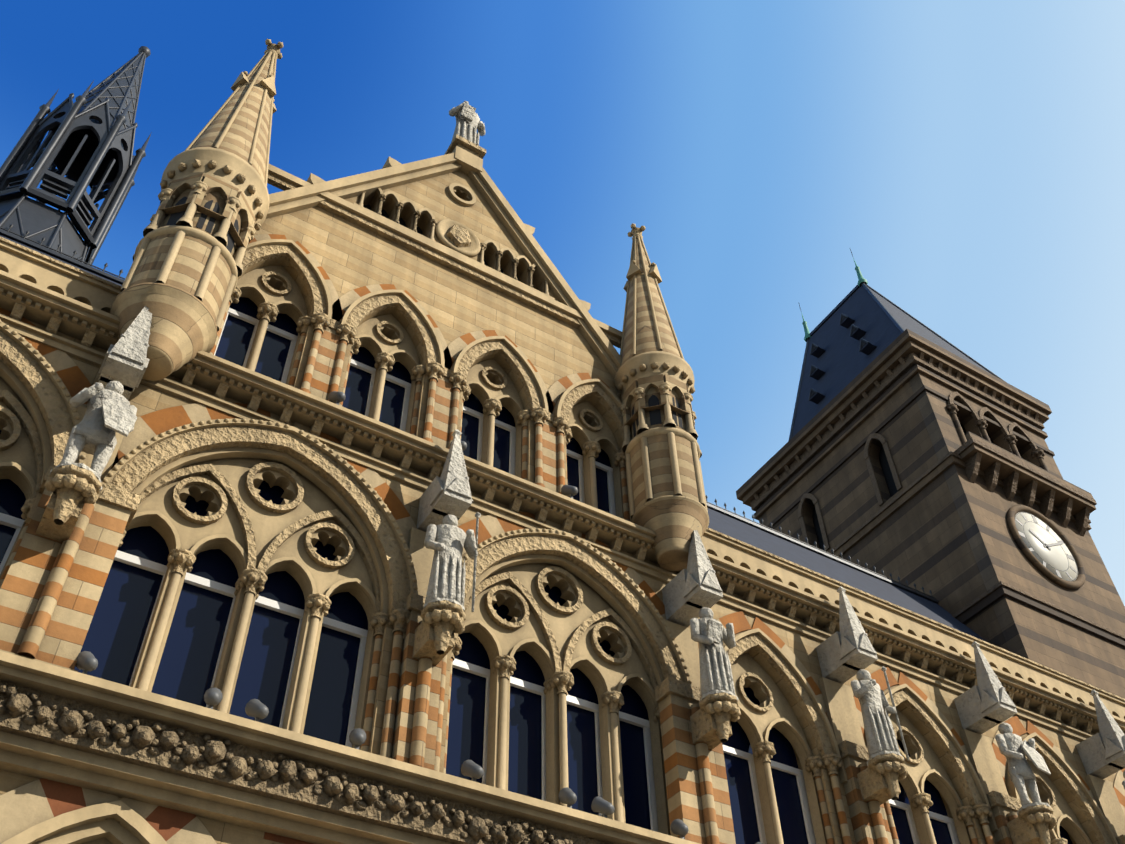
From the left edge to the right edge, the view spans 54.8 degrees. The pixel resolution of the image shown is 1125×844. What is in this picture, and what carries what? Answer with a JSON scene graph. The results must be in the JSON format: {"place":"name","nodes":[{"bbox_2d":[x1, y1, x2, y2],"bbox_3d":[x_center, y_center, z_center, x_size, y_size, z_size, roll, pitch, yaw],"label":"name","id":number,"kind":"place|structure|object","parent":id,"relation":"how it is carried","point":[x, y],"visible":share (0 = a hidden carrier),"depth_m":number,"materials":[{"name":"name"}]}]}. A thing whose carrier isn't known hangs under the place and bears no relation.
{"place":"outdoors","nodes":[
{"label":"outdoors","id":0,"kind":"place"},
{"bbox_2d":[0,224,934,597],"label":"roof ridge cresting","id":1,"kind":"object","parent":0,"point":[706,496],"visible":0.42,"depth_m":26.02,"materials":[{"name":"grey metal"}]},
{"bbox_2d":[0,171,1116,843],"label":"town hall walls","id":2,"kind":"structure","parent":0,"point":[348,255],"depth_m":17.93,"materials":[{"name":"beige stone"}]},
{"bbox_2d":[0,680,612,843],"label":"carved frieze","id":3,"kind":"object","parent":2,"relation":"attached to","point":[67,723],"visible":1,"depth_m":10.72,"materials":[{"name":"beige stone"}]},
{"bbox_2d":[110,55,708,570],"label":"turrets","id":4,"kind":"object","parent":2,"relation":"attached to","point":[182,329],"visible":0.65,"depth_m":16.36,"materials":[{"name":"beige stone"}]},
{"bbox_2d":[0,308,959,843],"bbox_3d":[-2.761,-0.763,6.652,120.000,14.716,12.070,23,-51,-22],"label":"white window frames","id":5,"kind":"structure","parent":2,"relation":"in","point":[286,610],"depth_m":14.55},
{"bbox_2d":[0,289,1072,843],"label":"window glass","id":6,"kind":"object","parent":5,"relation":"in","point":[118,629],"depth_m":13.60,"materials":[{"name":"blue glass"}]},
{"bbox_2d":[0,235,990,641],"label":"roof slate","id":7,"kind":"object","parent":2,"relation":"on","point":[840,359],"visible":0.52,"depth_m":35.76,"materials":[{"name":"grey stone"}]},
{"bbox_2d":[0,46,1005,603],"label":"fleche lead","id":8,"kind":"object","parent":7,"relation":"on","point":[88,140],"visible":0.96,"depth_m":22.45,"materials":[{"name":"grey metal"}]},
{"bbox_2d":[801,258,867,342],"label":"roof finials","id":9,"kind":"object","parent":7,"relation":"on","point":[860,280],"visible":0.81,"depth_m":41.64,"materials":[{"name":"metal"}]},
{"bbox_2d":[0,301,1017,843],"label":"striped piers","id":10,"kind":"structure","parent":2,"relation":"attached to","point":[50,591],"depth_m":12.93,"materials":[{"name":"beige stone"}]},
{"bbox_2d":[0,134,1124,843],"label":"carved stone ornament","id":11,"kind":"object","parent":2,"relation":"attached to","point":[438,628],"visible":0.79,"depth_m":15.13,"materials":[{"name":"beige stone"}]},
{"bbox_2d":[0,192,1124,843],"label":"columns","id":12,"kind":"structure","parent":2,"relation":"attached to","point":[24,808],"depth_m":14.01,"materials":[{"name":"beige stone"}]},
{"bbox_2d":[0,0,1124,605],"label":"sky","id":13,"kind":"structure","parent":0,"point":[967,156],"materials":[{"name":"blue"}]},
{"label":"ground","id":14,"kind":"structure","parent":0,"visible":0},
{"bbox_2d":[0,39,1124,843],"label":"town hall mouldings","id":15,"kind":"object","parent":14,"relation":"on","point":[44,291],"visible":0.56,"depth_m":14.80,"materials":[{"name":"beige stone"}]},
{"bbox_2d":[39,778,313,843],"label":"red stone voussoirs","id":16,"kind":"object","parent":15,"relation":"attached to","point":[165,823],"visible":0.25,"depth_m":10.26,"materials":[{"name":"red stone"}]},
{"bbox_2d":[75,391,761,843],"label":"floodlights","id":17,"kind":"object","parent":15,"relation":"attached to","point":[87,661],"visible":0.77,"depth_m":12.09,"materials":[{"name":"grey"}]},
{"bbox_2d":[0,234,1124,806],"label":"arch voussoirs","id":18,"kind":"object","parent":15,"relation":"attached to","point":[74,378],"visible":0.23,"depth_m":16.23,"materials":[{"name":"stone"}]},
{"bbox_2d":[50,101,1124,814],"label":"statues","id":19,"kind":"object","parent":15,"relation":"attached to","point":[692,595],"visible":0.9,"depth_m":15.63,"materials":[{"name":"grey stone"}]},
{"bbox_2d":[166,197,1022,843],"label":"dark openings","id":20,"kind":"object","parent":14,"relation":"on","point":[652,401],"visible":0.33,"depth_m":18.34,"materials":[{"name":"black"}]},
{"bbox_2d":[736,329,1124,698],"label":"clock tower wall","id":21,"kind":"structure","parent":14,"relation":"on","point":[946,533],"depth_m":30.39,"materials":[{"name":"brown stone"}]},
{"bbox_2d":[750,352,1124,639],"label":"tower stone trim","id":22,"kind":"structure","parent":21,"relation":"attached to","point":[972,463],"depth_m":32.47,"materials":[{"name":"brown stone"}]},
{"bbox_2d":[1015,512,1077,580],"bbox_3d":[13.012,3.340,29.182,2.240,2.240,0.010,23,-51,-22],"label":"clock face","id":23,"kind":"object","parent":21,"relation":"attached to","point":[1055,557],"visible":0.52,"depth_m":29.14},
{"bbox_2d":[1015,512,1077,580],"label":"clock marks","id":24,"kind":"object","parent":23,"relation":"attached to","point":[1048,547],"visible":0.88,"depth_m":29.23}
]}

